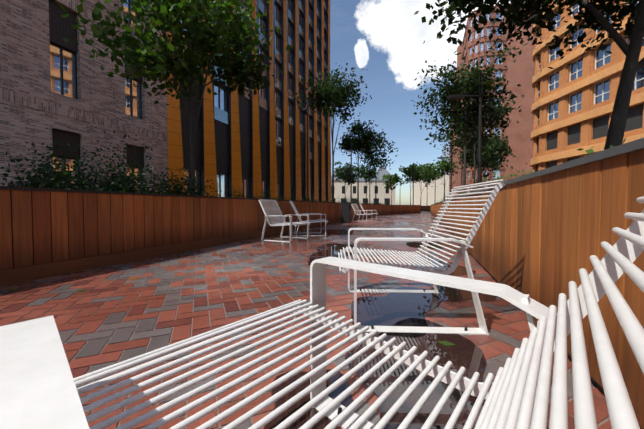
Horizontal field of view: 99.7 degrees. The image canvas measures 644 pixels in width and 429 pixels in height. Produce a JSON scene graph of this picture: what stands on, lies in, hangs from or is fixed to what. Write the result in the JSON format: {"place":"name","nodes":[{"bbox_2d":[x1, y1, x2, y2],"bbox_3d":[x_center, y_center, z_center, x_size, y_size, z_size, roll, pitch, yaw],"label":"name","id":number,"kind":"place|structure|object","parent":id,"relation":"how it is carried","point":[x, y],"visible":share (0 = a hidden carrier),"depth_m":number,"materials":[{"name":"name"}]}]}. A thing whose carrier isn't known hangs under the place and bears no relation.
{"place":"outdoors","nodes":[
{"label":"outdoors","id":0,"kind":"place"},
{"bbox_2d":[166,0,331,201],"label":"tall building","id":1,"kind":"structure","parent":0,"point":[253,143],"depth_m":27.12,"materials":[{"name":"orange glass"}]},
{"bbox_2d":[0,211,611,428],"bbox_3d":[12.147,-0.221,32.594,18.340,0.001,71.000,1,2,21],"label":"paving","id":2,"kind":"structure","parent":0,"point":[94,346],"depth_m":1.96,"materials":[{"name":"brick"}]},
{"bbox_2d":[0,0,167,193],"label":"brick building","id":3,"kind":"structure","parent":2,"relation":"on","point":[54,85],"depth_m":11.95,"materials":[{"name":"grey brick"}]},
{"bbox_2d":[0,186,420,285],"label":"planter wall","id":4,"kind":"structure","parent":2,"relation":"on","point":[46,232],"depth_m":3.36,"materials":[{"name":"brown wood"}]},
{"bbox_2d":[58,0,290,194],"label":"tree","id":5,"kind":"object","parent":4,"relation":"on","point":[204,42],"visible":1,"depth_m":5.99,"materials":[{"name":"green plant"}]},
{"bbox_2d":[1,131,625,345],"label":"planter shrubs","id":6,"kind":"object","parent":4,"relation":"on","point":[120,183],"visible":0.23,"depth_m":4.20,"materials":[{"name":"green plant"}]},
{"bbox_2d":[290,63,371,201],"bbox_3d":[0.683,-6.493,21.955,6.320,11.558,5.714,0,2,-15],"label":"tree","id":7,"kind":"object","parent":4,"relation":"on","point":[338,95],"visible":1,"depth_m":20.93,"materials":[{"name":"green plant"}]},
{"bbox_2d":[335,119,382,202],"bbox_3d":[4.447,-6.072,31.623,5.117,10.163,5.464,-1,2,-37],"label":"tree","id":8,"kind":"object","parent":4,"relation":"on","point":[363,141],"visible":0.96,"depth_m":31.21,"materials":[{"name":"green plant"}]},
{"bbox_2d":[259,199,309,241],"bbox_3d":[-0.816,0.109,5.952,0.960,0.874,0.795,1,2,26],"label":"lounge chair","id":9,"kind":"object","parent":2,"relation":"on","point":[277,208],"visible":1,"depth_m":5.86,"materials":[{"name":"white paint"}]},
{"bbox_2d":[301,100,308,200],"bbox_3d":[-0.924,-3.175,15.358,0.240,6.900,1.183,0,2,9],"label":"lamp post","id":10,"kind":"object","parent":2,"relation":"on","point":[304,110],"visible":0.71,"depth_m":15.81,"materials":[{"name":"grey metal"}]},
{"bbox_2d":[289,201,327,235],"bbox_3d":[-0.353,0.079,7.003,0.960,0.874,0.795,0,2,-9],"label":"lounge chair","id":11,"kind":"object","parent":2,"relation":"on","point":[300,218],"visible":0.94,"depth_m":6.71,"materials":[{"name":"white paint"}]},
{"bbox_2d":[0,196,643,428],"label":"lounge chair","id":12,"kind":"object","parent":2,"relation":"on","point":[39,385],"visible":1,"depth_m":0.46,"materials":[{"name":"white paint"}]},
{"bbox_2d":[334,161,357,197],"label":"tree","id":13,"kind":"object","parent":2,"relation":"on","point":[343,175],"visible":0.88,"depth_m":60.86,"materials":[{"name":"green plant"}]},
{"bbox_2d":[341,202,351,222],"bbox_3d":[1.053,-0.070,11.755,0.390,0.900,0.440,1,2,21],"label":"litter bin","id":14,"kind":"object","parent":2,"relation":"on","point":[346,207],"visible":0.96,"depth_m":11.58,"materials":[{"name":"grey metal"}]},
{"bbox_2d":[349,142,351,201],"bbox_3d":[2.710,-3.466,25.526,0.240,6.900,1.183,0,2,9],"label":"lamp post","id":15,"kind":"object","parent":2,"relation":"on","point":[351,174],"visible":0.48,"depth_m":25.97,"materials":[{"name":"grey metal"}]},
{"bbox_2d":[351,204,372,221],"bbox_3d":[1.989,-0.107,13.502,0.960,0.874,0.795,1,2,31],"label":"lounge chair","id":16,"kind":"object","parent":2,"relation":"on","point":[356,208],"visible":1,"depth_m":13.43,"materials":[{"name":"white paint"}]},
{"bbox_2d":[347,162,379,203],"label":"tree","id":17,"kind":"object","parent":2,"relation":"on","point":[363,173],"visible":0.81,"depth_m":51.51,"materials":[{"name":"green plant"}]},
{"bbox_2d":[360,204,377,220],"bbox_3d":[2.472,-0.132,14.355,0.960,0.874,0.795,0,2,11],"label":"lounge chair","id":18,"kind":"object","parent":2,"relation":"on","point":[367,214],"visible":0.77,"depth_m":14.10,"materials":[{"name":"white paint"}]},
{"bbox_2d":[369,165,370,201],"bbox_3d":[6.239,-3.749,35.413,0.240,6.900,1.183,0,2,9],"label":"lamp post","id":19,"kind":"object","parent":2,"relation":"on","point":[369,184],"visible":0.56,"depth_m":35.88,"materials":[{"name":"grey metal"}]},
{"bbox_2d":[359,129,397,202],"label":"tree","id":20,"kind":"object","parent":2,"relation":"on","point":[374,161],"visible":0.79,"depth_m":41.18,"materials":[{"name":"green plant"}]},
{"bbox_2d":[263,229,496,428],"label":"puddle water","id":21,"kind":"structure","parent":2,"relation":"on","point":[399,309],"depth_m":1.30,"materials":[{"name":"grey liquid"}]},
{"bbox_2d":[379,173,403,204],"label":"tree","id":22,"kind":"object","parent":2,"relation":"on","point":[395,178],"visible":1,"depth_m":69.42,"materials":[{"name":"green plant"}]},
{"bbox_2d":[398,163,423,204],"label":"tree","id":23,"kind":"object","parent":2,"relation":"on","point":[409,173],"visible":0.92,"depth_m":60.07,"materials":[{"name":"green plant"}]},
{"bbox_2d":[413,163,421,204],"bbox_3d":[13.125,-3.759,37.512,1.184,6.800,0.240,1,2,32],"label":"lamp post","id":24,"kind":"object","parent":2,"relation":"on","point":[413,183],"visible":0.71,"depth_m":37.71,"materials":[{"name":"grey metal"}]},
{"bbox_2d":[338,179,504,335],"bbox_3d":[0.598,0.225,1.910,0.960,0.874,0.795,0,2,3],"label":"lounge chair","id":25,"kind":"object","parent":2,"relation":"on","point":[482,328],"visible":0.81,"depth_m":1.64,"materials":[{"name":"white paint"}]},
{"bbox_2d":[414,162,437,204],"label":"tree","id":26,"kind":"object","parent":2,"relation":"on","point":[423,179],"visible":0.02,"depth_m":73.07,"materials":[{"name":"green plant"}]},
{"bbox_2d":[417,160,436,194],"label":"tree","id":27,"kind":"object","parent":2,"relation":"on","point":[426,176],"visible":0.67,"depth_m":64.09,"materials":[{"name":"green plant"}]},
{"bbox_2d":[425,156,459,188],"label":"tree","id":28,"kind":"object","parent":2,"relation":"on","point":[444,165],"visible":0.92,"depth_m":52.35,"materials":[{"name":"green plant"}]},
{"bbox_2d":[437,147,451,193],"bbox_3d":[10.999,-2.982,24.369,1.285,6.000,0.240,0,2,4],"label":"lamp post","id":29,"kind":"object","parent":2,"relation":"on","point":[451,169],"visible":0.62,"depth_m":24.27,"materials":[{"name":"grey metal"}]},
{"bbox_2d":[447,72,481,187],"bbox_3d":[5.574,-2.538,10.604,1.285,5.900,0.240,0,2,4],"label":"lamp post","id":30,"kind":"object","parent":2,"relation":"on","point":[460,96],"visible":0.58,"depth_m":10.50,"materials":[{"name":"grey metal"}]},
{"bbox_2d":[456,136,508,187],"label":"tree","id":31,"kind":"object","parent":2,"relation":"on","point":[495,166],"visible":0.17,"depth_m":47.80,"materials":[{"name":"green plant"}]},
{"bbox_2d":[449,6,534,197],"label":"building","id":32,"kind":"structure","parent":2,"relation":"on","point":[521,70],"depth_m":61.09,"materials":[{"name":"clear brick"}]},
{"bbox_2d":[430,138,643,428],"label":"planter wall","id":33,"kind":"structure","parent":2,"relation":"on","point":[540,236],"depth_m":1.25,"materials":[{"name":"brown wood"}]},
{"bbox_2d":[429,109,492,192],"bbox_3d":[13.499,-5.707,26.535,5.502,9.723,5.086,0,2,-13],"label":"tree","id":34,"kind":"object","parent":33,"relation":"on","point":[462,147],"visible":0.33,"depth_m":26.63,"materials":[{"name":"green plant"}]},
{"bbox_2d":[411,39,527,193],"bbox_3d":[7.993,-4.611,15.337,5.782,8.174,5.792,1,2,21],"label":"tree","id":35,"kind":"object","parent":33,"relation":"on","point":[462,84],"visible":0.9,"depth_m":14.83,"materials":[{"name":"green plant"}]},
{"bbox_2d":[434,88,523,188],"bbox_3d":[11.695,-4.947,20.954,4.935,8.523,5.560,-1,2,-27],"label":"tree","id":36,"kind":"object","parent":33,"relation":"on","point":[504,111],"visible":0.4,"depth_m":20.66,"materials":[{"name":"green plant"}]},
{"bbox_2d":[458,128,515,187],"bbox_3d":[21.813,-5.985,36.267,6.558,11.324,6.942,1,2,21],"label":"tree","id":37,"kind":"object","parent":33,"relation":"on","point":[495,148],"visible":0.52,"depth_m":34.96,"materials":[{"name":"green plant"}]},
{"bbox_2d":[414,0,643,149],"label":"tree","id":38,"kind":"object","parent":33,"relation":"on","point":[592,15],"visible":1,"depth_m":7.23,"materials":[{"name":"green plant"}]},
{"bbox_2d":[530,0,643,171],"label":"orange brick building","id":39,"kind":"structure","parent":2,"relation":"on","point":[572,107],"depth_m":27.76,"materials":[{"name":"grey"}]},
{"bbox_2d":[331,146,449,205],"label":"buildings","id":40,"kind":"structure","parent":0,"point":[383,195],"depth_m":80.32,"materials":[{"name":"beige stone"}]},
{"bbox_2d":[330,0,510,204],"label":"sky","id":41,"kind":"structure","parent":0,"point":[385,38],"materials":[{"name":"blue"}]},
{"bbox_2d":[421,206,430,210],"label":"planter wall","id":42,"kind":"structure","parent":0,"point":[425,208],"depth_m":45.04,"materials":[{"name":"brown wood"}]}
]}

